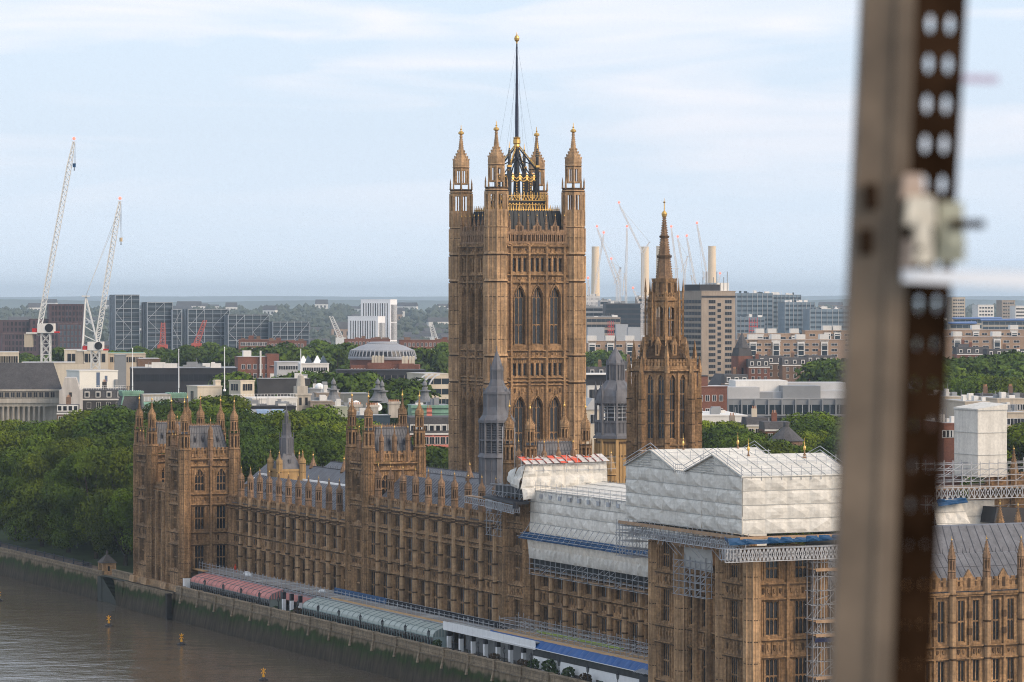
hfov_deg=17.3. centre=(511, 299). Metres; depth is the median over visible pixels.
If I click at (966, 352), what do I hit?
terraced house
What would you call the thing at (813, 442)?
street tree
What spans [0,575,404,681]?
water
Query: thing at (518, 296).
window
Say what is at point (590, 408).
barn roofed hall
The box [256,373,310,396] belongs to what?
rooftop block
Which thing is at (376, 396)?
lead cupola
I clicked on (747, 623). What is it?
palace pavilion
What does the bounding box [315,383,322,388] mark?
radome
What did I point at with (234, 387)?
window
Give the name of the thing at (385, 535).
window
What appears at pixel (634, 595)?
window
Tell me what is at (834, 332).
estate block
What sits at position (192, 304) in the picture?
distant house
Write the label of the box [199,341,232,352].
street tree
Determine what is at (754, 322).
hoist
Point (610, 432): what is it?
domed lantern
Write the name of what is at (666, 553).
window
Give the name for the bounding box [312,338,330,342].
distant house
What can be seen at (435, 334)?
crane jib
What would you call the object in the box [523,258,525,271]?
window
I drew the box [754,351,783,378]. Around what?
terraced house
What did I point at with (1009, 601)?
window
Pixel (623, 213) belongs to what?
site crane
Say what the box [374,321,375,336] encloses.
window
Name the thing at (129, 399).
copper mansard
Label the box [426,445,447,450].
street tree
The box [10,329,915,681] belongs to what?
ground
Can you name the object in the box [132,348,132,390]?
flagpole
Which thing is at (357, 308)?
distant house
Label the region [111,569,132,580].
garden wall
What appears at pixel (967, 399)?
building
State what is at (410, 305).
distant house
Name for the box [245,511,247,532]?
window
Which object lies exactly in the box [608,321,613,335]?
hoist
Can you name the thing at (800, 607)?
window
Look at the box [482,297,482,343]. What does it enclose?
window
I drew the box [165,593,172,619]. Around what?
mooring pile
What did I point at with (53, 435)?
street tree
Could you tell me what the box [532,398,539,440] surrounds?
window
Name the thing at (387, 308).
white slab
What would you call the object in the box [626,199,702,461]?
spired tower
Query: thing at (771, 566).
window
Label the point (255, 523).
window
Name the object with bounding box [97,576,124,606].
river steps
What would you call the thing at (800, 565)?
window
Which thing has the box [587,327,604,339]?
sheeted box
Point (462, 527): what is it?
window
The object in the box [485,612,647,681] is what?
scaffold deck
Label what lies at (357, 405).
chimney stack
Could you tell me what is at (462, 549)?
window
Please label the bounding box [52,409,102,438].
street tree
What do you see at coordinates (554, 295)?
window
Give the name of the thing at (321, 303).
distant house
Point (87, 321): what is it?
distant house
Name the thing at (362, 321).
window
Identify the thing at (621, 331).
sheeted box
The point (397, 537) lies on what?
window
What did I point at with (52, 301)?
distant house
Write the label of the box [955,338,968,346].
terraced house
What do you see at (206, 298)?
hills
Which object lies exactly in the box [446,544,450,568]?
window
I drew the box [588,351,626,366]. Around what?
street tree
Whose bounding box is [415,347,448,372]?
street tree
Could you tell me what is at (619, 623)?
window
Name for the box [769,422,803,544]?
conical roof
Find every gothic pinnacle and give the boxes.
[995,502,1004,522]
[1013,504,1021,522]
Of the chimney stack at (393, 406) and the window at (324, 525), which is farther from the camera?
the chimney stack at (393, 406)
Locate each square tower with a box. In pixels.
[345,391,425,593]
[502,399,591,630]
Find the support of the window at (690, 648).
in the palace pavilion at (747, 623)
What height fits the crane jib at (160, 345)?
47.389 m
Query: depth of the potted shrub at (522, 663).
550.37 m
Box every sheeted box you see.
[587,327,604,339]
[615,324,627,339]
[628,327,640,339]
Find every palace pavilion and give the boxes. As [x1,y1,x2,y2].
[129,392,239,591]
[648,437,827,681]
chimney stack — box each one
[347,402,362,413]
[364,403,378,413]
[387,400,400,417]
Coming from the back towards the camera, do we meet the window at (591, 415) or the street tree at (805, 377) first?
the street tree at (805, 377)
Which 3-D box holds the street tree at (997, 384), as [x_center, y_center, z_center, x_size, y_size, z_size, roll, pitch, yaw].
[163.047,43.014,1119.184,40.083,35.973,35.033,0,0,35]
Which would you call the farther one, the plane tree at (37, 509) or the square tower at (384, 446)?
the plane tree at (37, 509)
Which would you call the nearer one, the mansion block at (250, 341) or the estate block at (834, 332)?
the mansion block at (250, 341)
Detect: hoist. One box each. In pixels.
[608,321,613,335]
[749,318,757,332]
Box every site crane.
[586,277,590,304]
[593,231,604,305]
[596,225,619,298]
[610,257,620,302]
[618,201,649,307]
[622,225,627,302]
[632,287,646,339]
[670,225,678,290]
[677,235,688,284]
[686,234,695,283]
[696,222,707,282]
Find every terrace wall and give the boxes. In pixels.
[120,581,175,618]
[172,585,588,681]
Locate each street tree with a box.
[0,419,25,431]
[3,429,50,512]
[6,420,43,471]
[19,352,37,362]
[25,355,48,361]
[33,418,70,436]
[39,346,65,361]
[41,434,72,444]
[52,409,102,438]
[72,404,145,536]
[87,419,147,449]
[117,350,149,353]
[128,345,150,351]
[142,398,208,420]
[146,353,174,362]
[153,347,167,352]
[160,349,182,366]
[166,344,208,366]
[189,395,260,417]
[189,399,229,417]
[197,347,214,355]
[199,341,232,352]
[202,351,241,365]
[208,371,255,390]
[221,378,252,396]
[223,408,275,424]
[225,348,241,352]
[225,414,268,425]
[238,420,281,438]
[240,346,267,355]
[241,346,275,349]
[244,437,342,469]
[250,377,276,395]
[250,429,278,439]
[259,409,319,420]
[261,341,296,354]
[264,411,315,432]
[267,433,319,458]
[271,372,296,377]
[272,424,345,466]
[279,346,323,361]
[279,346,327,359]
[287,370,329,377]
[290,404,380,430]
[298,421,358,437]
[307,339,335,348]
[309,371,332,387]
[311,343,349,372]
[316,372,376,392]
[332,342,359,346]
[351,381,375,392]
[363,370,382,380]
[365,377,440,424]
[378,383,425,424]
[410,446,447,468]
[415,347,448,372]
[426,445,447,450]
[432,341,447,352]
[439,349,449,370]
[585,349,612,359]
[586,351,628,366]
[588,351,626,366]
[702,420,764,439]
[702,424,770,447]
[715,432,801,452]
[734,440,813,545]
[761,438,813,544]
[766,418,838,533]
[779,411,838,533]
[791,360,828,381]
[796,430,832,541]
[804,357,841,381]
[804,433,838,533]
[818,359,841,381]
[821,362,841,381]
[912,366,971,429]
[931,375,963,394]
[946,373,1023,395]
[948,356,975,367]
[955,422,1023,499]
[957,354,1013,376]
[960,371,991,378]
[969,375,1023,393]
[987,349,1023,372]
[1001,369,1023,383]
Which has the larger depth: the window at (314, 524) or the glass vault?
the glass vault
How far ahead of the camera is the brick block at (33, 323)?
2421.53 m
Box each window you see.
[10,392,14,397]
[16,392,20,397]
[33,392,37,397]
[39,392,43,397]
[50,392,54,397]
[67,353,70,360]
[71,353,74,360]
[84,353,87,362]
[101,353,105,362]
[141,500,143,522]
[141,539,143,560]
[142,466,143,485]
[162,466,164,481]
[174,471,176,490]
[174,506,176,528]
[174,545,176,568]
[190,391,193,400]
[195,469,203,490]
[195,506,203,529]
[195,546,203,568]
[217,469,225,490]
[217,506,225,528]
[217,545,225,567]
[231,383,238,390]
[236,510,238,531]
[236,547,237,569]
[242,384,252,390]
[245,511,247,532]
[245,548,246,570]
[254,513,256,534]
[254,550,256,573]
[264,514,266,536]
[264,552,265,575]
[273,516,275,537]
[273,554,275,577]
[283,517,285,539]
[283,556,284,579]
[293,519,295,541]
[293,558,294,581]
[302,521,305,543]
[302,560,304,583]
[312,522,315,545]
[313,562,314,585]
[323,524,325,546]
[323,564,325,587]
[333,526,336,548]
[333,565,335,589]
[356,473,359,494]
[356,529,359,552]
[356,569,359,591]
[357,321,358,336]
[357,509,359,520]
[362,321,363,335]
[369,321,370,338]
[371,512,374,523]
[371,532,375,555]
[371,571,374,595]
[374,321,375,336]
[382,475,386,494]
[383,513,386,524]
[383,534,387,557]
[383,573,386,600]
[395,515,399,527]
[396,536,399,559]
[396,576,399,600]
[408,517,411,528]
[408,538,412,561]
[408,578,411,602]
[421,519,424,530]
[421,540,424,564]
[421,580,424,605]
[429,437,433,443]
[433,521,437,533]
[433,542,437,566]
[434,583,437,608]
[435,437,439,443]
[440,437,444,443]
[446,523,451,535]
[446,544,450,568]
[447,585,450,611]
[460,525,464,537]
[460,546,464,571]
[460,588,464,614]
[466,296,466,343]
[466,405,466,469]
[473,527,478,539]
[473,549,477,573]
[474,295,474,343]
[474,405,474,471]
[474,590,477,616]
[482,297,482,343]
[487,529,491,541]
[487,551,491,576]
[487,593,491,619]
[515,288,522,343]
[515,398,522,455]
[515,497,519,516]
[515,532,519,545]
[515,555,519,581]
[515,599,519,626]
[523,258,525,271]
[523,363,525,375]
[532,288,539,343]
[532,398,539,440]
[543,569,548,587]
[543,606,547,629]
[550,288,557,343]
[550,398,557,438]
[553,258,555,271]
[553,363,555,375]
[557,571,562,589]
[558,609,562,634]
[572,573,576,592]
[572,612,576,636]
[586,576,591,594]
[587,615,591,638]
[589,389,593,397]
[590,414,593,423]
[601,578,606,597]
[601,617,606,643]
[616,581,621,600]
[617,620,621,644]
[632,584,637,603]
[632,623,637,652]
[647,375,652,438]
[658,375,663,438]
[663,541,669,567]
[663,589,669,621]
[663,644,669,676]
[670,376,674,438]
[680,375,684,438]
[690,592,691,624]
[690,648,691,680]
[703,594,704,627]
[703,651,704,681]
[731,551,737,578]
[731,600,737,634]
[731,658,737,681]
[766,549,777,579]
[766,602,777,635]
[766,659,777,681]
[795,548,805,577]
[795,600,805,634]
[795,658,805,681]
[938,601,943,643]
[938,662,943,681]
[958,601,963,642]
[958,661,963,681]
[973,600,978,641]
[973,660,978,681]
[993,599,998,640]
[993,659,998,681]
[1007,598,1013,639]
[1007,658,1012,681]
[1014,418,1020,424]
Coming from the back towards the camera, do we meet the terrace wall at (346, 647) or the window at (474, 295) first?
the window at (474, 295)
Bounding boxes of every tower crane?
[24,137,75,362]
[75,197,122,368]
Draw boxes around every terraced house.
[57,395,79,420]
[81,379,126,410]
[407,405,447,447]
[586,360,605,372]
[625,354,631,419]
[721,367,747,384]
[729,413,745,425]
[741,406,767,432]
[746,354,769,378]
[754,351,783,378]
[759,410,789,440]
[779,351,806,381]
[804,349,835,380]
[952,341,988,358]
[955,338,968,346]
[975,384,994,395]
[983,343,1023,354]
[996,384,1023,397]
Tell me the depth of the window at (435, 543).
605.08 m
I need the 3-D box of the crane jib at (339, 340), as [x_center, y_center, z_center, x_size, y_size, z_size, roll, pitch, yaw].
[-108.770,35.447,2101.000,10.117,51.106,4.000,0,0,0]
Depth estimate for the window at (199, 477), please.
706.63 m
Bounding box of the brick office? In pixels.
[701,375,727,410]
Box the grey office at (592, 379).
[584,373,605,419]
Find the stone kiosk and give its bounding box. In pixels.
[98,550,116,574]
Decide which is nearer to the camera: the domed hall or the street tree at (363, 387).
the street tree at (363, 387)
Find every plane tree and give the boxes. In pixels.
[0,431,51,540]
[0,434,60,546]
[2,436,104,552]
[40,445,128,558]
[71,446,132,565]
[102,460,132,549]
[122,411,206,453]
[191,414,261,457]
[213,434,278,482]
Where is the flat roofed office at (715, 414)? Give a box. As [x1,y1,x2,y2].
[702,406,747,426]
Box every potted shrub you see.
[293,607,301,613]
[432,639,441,646]
[489,653,500,659]
[517,659,527,665]
[527,658,539,668]
[541,658,556,671]
[548,669,559,673]
[562,666,574,676]
[579,673,591,681]
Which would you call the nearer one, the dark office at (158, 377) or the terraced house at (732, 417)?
the terraced house at (732, 417)
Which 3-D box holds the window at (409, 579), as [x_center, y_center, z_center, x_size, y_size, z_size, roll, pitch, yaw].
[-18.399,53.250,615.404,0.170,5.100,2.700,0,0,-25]
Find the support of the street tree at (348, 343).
on the ground at (540, 681)
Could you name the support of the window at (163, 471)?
in the palace pavilion at (184, 486)
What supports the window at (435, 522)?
in the palace wing at (432, 544)
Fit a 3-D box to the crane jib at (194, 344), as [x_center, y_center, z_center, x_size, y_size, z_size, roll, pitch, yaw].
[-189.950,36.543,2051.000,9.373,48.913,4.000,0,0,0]
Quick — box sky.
[0,0,1023,296]
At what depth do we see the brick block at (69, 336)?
2351.91 m
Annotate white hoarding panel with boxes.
[183,578,190,587]
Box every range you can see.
[244,451,625,487]
[828,522,1023,681]
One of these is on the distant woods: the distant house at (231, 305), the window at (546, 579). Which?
the distant house at (231, 305)
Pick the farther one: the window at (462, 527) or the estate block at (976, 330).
the estate block at (976, 330)
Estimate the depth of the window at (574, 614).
555.45 m
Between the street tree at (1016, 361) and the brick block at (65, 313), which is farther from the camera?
the brick block at (65, 313)
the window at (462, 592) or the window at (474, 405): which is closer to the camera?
the window at (462, 592)
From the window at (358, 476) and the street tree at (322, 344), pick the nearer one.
the window at (358, 476)
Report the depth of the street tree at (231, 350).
1652.16 m
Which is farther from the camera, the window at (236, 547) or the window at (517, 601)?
the window at (236, 547)
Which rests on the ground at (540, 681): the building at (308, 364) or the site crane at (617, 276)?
the building at (308, 364)
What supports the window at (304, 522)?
in the palace wing at (290, 530)
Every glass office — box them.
[735,290,772,332]
[735,314,764,338]
[771,291,800,332]
[778,298,814,333]
[802,306,844,329]
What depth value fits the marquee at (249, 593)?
675.76 m
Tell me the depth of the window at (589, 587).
550.46 m
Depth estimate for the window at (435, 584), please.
605.15 m
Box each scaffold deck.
[192,561,515,651]
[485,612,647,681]
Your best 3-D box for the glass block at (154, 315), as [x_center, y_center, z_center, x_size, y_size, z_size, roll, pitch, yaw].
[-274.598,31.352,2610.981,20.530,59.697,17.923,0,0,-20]
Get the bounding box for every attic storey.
[0,351,18,362]
[22,361,84,386]
[64,349,108,369]
[108,352,145,389]
[136,358,160,366]
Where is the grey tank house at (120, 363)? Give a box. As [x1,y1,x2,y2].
[114,354,126,386]
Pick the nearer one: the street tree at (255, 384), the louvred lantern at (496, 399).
the louvred lantern at (496, 399)
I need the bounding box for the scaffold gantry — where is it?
[925,457,1023,524]
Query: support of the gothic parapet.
on the ground at (540, 681)
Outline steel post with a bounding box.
[827,0,1023,681]
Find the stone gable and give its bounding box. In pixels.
[59,377,82,410]
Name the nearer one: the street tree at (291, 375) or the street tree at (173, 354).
the street tree at (291, 375)
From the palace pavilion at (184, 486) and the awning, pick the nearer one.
the awning
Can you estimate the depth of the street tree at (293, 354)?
1502.63 m
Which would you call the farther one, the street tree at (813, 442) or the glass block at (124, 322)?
the glass block at (124, 322)
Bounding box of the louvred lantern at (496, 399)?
[478,346,514,485]
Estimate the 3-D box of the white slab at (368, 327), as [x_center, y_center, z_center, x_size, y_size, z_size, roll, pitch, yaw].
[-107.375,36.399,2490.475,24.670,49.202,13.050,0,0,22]
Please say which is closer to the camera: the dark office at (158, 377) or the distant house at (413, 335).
the dark office at (158, 377)
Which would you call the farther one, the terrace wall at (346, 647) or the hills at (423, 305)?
the hills at (423, 305)
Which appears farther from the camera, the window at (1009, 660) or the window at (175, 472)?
the window at (175, 472)
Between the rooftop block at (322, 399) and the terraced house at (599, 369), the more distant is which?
the terraced house at (599, 369)
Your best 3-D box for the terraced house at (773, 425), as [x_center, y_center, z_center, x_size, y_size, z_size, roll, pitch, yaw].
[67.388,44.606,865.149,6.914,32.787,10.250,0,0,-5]
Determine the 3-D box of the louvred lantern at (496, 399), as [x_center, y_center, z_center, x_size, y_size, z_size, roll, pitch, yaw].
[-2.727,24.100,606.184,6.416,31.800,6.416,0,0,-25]
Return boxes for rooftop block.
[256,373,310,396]
[308,382,327,399]
[309,395,332,409]
[313,385,340,404]
[333,398,350,417]
[340,392,369,407]
[356,407,390,424]
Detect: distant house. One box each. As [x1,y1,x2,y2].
[8,317,31,319]
[27,303,40,309]
[43,299,57,306]
[85,317,100,324]
[100,341,108,348]
[176,301,201,307]
[176,307,191,308]
[225,302,237,309]
[263,305,277,314]
[309,327,327,331]
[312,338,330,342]
[315,300,327,308]
[330,322,347,338]
[352,306,360,311]
[397,302,417,308]
[397,309,402,319]
[404,334,423,337]
[419,333,447,338]
[423,328,441,331]
[426,317,447,325]
[818,302,842,306]
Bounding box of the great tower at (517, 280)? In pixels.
[448,33,585,472]
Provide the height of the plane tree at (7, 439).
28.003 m
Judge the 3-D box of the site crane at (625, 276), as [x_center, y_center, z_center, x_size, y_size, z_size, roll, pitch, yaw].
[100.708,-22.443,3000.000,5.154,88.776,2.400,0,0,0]
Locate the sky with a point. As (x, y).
(247, 147)
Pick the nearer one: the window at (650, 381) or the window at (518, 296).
the window at (650, 381)
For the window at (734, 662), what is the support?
in the palace pavilion at (747, 623)
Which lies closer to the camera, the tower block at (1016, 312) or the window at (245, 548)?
the window at (245, 548)
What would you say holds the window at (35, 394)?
in the stone building at (29, 391)
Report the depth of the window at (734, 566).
485.54 m
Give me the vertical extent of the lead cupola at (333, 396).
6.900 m
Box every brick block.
[0,320,29,350]
[1,333,38,355]
[29,319,48,354]
[47,304,84,349]
[56,323,82,348]
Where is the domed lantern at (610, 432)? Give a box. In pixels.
[593,335,626,483]
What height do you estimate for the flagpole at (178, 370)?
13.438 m
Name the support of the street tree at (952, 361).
on the ground at (540, 681)
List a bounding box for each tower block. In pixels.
[671,271,735,383]
[950,297,964,321]
[972,305,993,316]
[996,300,1014,318]
[1010,306,1023,318]
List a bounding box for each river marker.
[105,615,112,625]
[177,633,185,644]
[259,668,267,680]
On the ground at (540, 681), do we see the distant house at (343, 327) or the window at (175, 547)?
the distant house at (343, 327)
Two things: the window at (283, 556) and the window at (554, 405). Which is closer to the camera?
the window at (283, 556)
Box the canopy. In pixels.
[443,621,539,663]
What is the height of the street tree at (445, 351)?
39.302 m
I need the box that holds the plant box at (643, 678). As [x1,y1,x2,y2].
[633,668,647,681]
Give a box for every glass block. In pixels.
[109,294,139,350]
[141,302,172,350]
[171,309,181,349]
[182,309,228,346]
[224,314,268,352]
[268,321,308,345]
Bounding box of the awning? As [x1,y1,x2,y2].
[282,592,311,609]
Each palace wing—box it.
[225,466,344,605]
[367,462,501,645]
[534,567,647,653]
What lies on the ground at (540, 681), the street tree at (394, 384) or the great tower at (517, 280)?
the street tree at (394, 384)
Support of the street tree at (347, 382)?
on the ground at (540, 681)
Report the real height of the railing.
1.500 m
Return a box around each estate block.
[586,336,644,360]
[735,334,842,359]
[737,328,799,338]
[802,326,843,338]
[948,331,1023,358]
[949,325,1023,335]
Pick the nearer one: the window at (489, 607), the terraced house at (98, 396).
the window at (489, 607)
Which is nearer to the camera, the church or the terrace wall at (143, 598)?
the terrace wall at (143, 598)
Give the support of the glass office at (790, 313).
on the ground at (540, 681)
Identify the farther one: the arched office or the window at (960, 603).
the arched office
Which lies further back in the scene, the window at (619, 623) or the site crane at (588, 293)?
the site crane at (588, 293)
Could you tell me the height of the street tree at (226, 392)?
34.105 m
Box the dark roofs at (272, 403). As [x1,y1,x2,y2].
[233,395,295,411]
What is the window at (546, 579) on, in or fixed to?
in the palace wing at (611, 612)
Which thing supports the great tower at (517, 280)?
on the range at (333, 471)
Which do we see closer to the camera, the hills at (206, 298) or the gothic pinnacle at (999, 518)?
the gothic pinnacle at (999, 518)
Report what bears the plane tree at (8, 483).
on the garden lawn at (84, 552)
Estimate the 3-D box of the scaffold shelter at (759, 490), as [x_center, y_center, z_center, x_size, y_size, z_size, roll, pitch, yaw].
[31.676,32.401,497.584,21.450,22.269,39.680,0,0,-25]
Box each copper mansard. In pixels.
[116,386,143,410]
[165,388,186,404]
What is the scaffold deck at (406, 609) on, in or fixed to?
on the terrace pavement
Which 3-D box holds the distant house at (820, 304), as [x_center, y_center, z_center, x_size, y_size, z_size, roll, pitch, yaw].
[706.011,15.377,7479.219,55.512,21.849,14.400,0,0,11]
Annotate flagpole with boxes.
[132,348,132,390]
[178,349,178,392]
[223,347,225,390]
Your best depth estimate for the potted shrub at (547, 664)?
542.06 m
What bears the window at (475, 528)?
in the palace wing at (432, 544)
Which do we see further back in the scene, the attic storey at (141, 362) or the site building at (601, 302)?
the site building at (601, 302)
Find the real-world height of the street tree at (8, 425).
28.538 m
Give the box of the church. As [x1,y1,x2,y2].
[708,333,752,384]
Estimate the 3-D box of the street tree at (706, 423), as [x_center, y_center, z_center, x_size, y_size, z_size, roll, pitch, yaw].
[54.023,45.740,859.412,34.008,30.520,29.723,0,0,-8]
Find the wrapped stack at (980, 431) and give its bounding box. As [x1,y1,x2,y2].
[954,402,1007,476]
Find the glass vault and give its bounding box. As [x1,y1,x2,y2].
[246,409,285,414]
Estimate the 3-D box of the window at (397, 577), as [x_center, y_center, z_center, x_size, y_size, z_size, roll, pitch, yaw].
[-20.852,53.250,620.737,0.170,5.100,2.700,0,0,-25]
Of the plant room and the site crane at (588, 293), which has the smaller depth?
the plant room
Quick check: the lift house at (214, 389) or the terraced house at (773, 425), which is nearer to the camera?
the terraced house at (773, 425)
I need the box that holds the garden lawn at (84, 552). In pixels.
[0,523,132,580]
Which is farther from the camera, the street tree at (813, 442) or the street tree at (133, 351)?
the street tree at (133, 351)
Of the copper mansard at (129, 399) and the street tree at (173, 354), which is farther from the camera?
the street tree at (173, 354)
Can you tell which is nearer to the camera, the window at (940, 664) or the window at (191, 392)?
the window at (940, 664)
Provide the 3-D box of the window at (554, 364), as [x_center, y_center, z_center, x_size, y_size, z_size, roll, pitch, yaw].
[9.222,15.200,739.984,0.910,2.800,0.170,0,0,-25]
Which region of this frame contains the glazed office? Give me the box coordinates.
[721,379,840,422]
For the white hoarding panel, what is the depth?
702.04 m
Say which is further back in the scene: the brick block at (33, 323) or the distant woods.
the distant woods
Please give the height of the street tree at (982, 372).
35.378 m
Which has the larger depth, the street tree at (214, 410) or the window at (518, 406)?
the street tree at (214, 410)
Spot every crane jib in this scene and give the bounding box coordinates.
[157,323,167,347]
[191,320,206,346]
[329,316,345,344]
[429,322,437,339]
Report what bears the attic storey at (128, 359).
on the ground at (540, 681)
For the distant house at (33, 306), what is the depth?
6834.18 m
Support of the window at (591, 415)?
in the barn roofed hall at (590, 408)
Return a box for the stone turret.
[290,349,311,410]
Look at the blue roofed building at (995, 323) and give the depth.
2398.54 m
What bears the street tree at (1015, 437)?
on the ground at (540, 681)
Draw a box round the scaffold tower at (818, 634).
[805,558,831,681]
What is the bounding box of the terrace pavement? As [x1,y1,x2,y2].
[286,603,517,663]
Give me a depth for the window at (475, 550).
589.12 m
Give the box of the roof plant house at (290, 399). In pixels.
[231,394,297,409]
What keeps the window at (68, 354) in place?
in the attic storey at (69, 354)
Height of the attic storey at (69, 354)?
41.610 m
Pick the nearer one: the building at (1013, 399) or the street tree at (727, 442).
the street tree at (727, 442)
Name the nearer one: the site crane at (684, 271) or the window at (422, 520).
the window at (422, 520)
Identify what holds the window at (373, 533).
in the palace wing at (432, 544)
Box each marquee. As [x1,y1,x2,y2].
[190,572,284,609]
[302,597,446,647]
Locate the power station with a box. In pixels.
[591,246,715,335]
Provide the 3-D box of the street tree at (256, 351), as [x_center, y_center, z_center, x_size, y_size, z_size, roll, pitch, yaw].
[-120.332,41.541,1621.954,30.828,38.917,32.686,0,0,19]
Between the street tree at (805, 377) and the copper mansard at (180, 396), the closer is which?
the copper mansard at (180, 396)
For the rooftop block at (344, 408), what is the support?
on the ground at (540, 681)
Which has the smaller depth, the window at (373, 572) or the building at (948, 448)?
the window at (373, 572)
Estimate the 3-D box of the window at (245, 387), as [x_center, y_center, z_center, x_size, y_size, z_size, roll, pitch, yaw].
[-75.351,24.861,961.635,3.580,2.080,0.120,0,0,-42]
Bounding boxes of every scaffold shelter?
[464,427,615,536]
[517,481,766,594]
[615,441,836,598]
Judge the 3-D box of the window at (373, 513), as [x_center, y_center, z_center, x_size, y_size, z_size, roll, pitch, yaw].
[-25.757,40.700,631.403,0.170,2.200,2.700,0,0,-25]
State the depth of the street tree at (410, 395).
1056.96 m
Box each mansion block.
[238,334,268,351]
[269,336,306,347]
[344,336,389,345]
[399,337,447,349]
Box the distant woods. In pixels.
[0,302,995,349]
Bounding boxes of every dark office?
[130,358,237,393]
[336,369,425,380]
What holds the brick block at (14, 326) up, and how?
on the ground at (540, 681)
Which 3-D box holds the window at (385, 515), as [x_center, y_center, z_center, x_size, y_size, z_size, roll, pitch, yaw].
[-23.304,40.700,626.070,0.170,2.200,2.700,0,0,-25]
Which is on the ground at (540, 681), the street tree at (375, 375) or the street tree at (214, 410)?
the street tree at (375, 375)
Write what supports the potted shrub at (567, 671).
on the terrace pavement
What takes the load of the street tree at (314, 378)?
on the ground at (540, 681)
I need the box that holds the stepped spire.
[267,403,305,480]
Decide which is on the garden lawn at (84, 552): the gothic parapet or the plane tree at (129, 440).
the plane tree at (129, 440)
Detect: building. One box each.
[0,363,61,422]
[141,393,170,411]
[234,350,278,378]
[274,361,299,376]
[298,356,328,372]
[586,294,599,306]
[586,302,602,316]
[586,314,620,339]
[598,298,615,306]
[603,301,640,326]
[635,295,648,339]
[926,407,961,509]
[930,384,960,419]
[945,393,989,493]
[950,321,976,328]
[952,317,1001,328]
[979,391,1023,411]
[980,318,1023,328]
[1001,402,1023,428]
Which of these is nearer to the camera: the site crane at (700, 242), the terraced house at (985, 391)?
the terraced house at (985, 391)
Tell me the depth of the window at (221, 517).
708.70 m
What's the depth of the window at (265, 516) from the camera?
686.90 m
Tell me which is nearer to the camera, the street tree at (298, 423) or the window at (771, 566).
the window at (771, 566)
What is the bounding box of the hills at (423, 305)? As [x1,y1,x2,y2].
[0,298,1023,311]
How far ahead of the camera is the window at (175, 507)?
708.88 m
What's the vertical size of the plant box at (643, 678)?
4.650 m
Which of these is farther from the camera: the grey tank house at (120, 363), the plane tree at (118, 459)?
the grey tank house at (120, 363)
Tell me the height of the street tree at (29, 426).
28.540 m
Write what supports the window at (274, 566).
in the palace wing at (290, 530)
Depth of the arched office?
1182.08 m
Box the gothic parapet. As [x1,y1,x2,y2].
[969,448,1023,507]
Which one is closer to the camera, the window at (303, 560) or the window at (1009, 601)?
the window at (1009, 601)
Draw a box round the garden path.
[3,544,126,579]
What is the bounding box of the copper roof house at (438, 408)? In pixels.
[407,398,447,414]
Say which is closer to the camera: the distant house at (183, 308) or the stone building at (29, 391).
the stone building at (29, 391)
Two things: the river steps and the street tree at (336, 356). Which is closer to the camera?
the river steps
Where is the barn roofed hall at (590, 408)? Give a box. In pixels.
[586,397,598,453]
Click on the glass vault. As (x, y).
(261, 411)
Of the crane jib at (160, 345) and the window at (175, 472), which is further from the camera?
the crane jib at (160, 345)
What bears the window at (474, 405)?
in the great tower at (517, 280)
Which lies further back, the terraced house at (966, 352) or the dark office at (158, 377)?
the terraced house at (966, 352)
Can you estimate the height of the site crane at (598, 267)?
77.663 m
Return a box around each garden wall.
[0,547,106,599]
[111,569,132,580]
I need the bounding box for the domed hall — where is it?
[348,341,419,368]
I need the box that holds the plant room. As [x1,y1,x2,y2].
[66,369,117,388]
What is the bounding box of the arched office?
[407,372,449,403]
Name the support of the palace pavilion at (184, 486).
on the ground at (540, 681)
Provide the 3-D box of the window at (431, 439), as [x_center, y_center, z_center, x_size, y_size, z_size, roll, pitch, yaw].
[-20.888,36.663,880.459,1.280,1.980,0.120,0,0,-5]
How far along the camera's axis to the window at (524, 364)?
737.11 m
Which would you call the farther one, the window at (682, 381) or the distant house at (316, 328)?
the distant house at (316, 328)
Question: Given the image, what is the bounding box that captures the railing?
[0,541,91,567]
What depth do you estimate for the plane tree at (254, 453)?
757.16 m
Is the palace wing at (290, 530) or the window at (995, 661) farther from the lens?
the palace wing at (290, 530)
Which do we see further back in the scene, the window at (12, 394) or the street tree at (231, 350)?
the street tree at (231, 350)
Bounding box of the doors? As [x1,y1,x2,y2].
[96,372,117,386]
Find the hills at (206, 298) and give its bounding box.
[0,296,1023,301]
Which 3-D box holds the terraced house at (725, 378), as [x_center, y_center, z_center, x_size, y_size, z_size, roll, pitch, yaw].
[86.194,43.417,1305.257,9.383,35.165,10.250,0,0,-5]
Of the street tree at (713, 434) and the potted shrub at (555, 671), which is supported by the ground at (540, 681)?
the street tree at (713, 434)
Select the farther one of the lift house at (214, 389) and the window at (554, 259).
the lift house at (214, 389)
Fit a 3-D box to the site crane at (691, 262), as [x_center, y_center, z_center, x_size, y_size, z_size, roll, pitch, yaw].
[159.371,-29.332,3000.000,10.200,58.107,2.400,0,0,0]
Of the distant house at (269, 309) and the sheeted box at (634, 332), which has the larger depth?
the distant house at (269, 309)
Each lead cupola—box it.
[327,378,343,401]
[369,378,383,400]
[372,381,387,402]
[416,379,430,401]
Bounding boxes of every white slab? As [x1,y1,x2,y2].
[348,316,384,338]
[361,299,396,342]
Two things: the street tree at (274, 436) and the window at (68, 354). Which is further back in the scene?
the window at (68, 354)
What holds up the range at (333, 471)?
on the ground at (540, 681)
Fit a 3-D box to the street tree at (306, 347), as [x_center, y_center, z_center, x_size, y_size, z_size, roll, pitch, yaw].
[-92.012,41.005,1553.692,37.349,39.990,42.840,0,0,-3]
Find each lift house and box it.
[186,380,222,402]
[228,380,254,400]
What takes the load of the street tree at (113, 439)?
on the garden lawn at (84, 552)

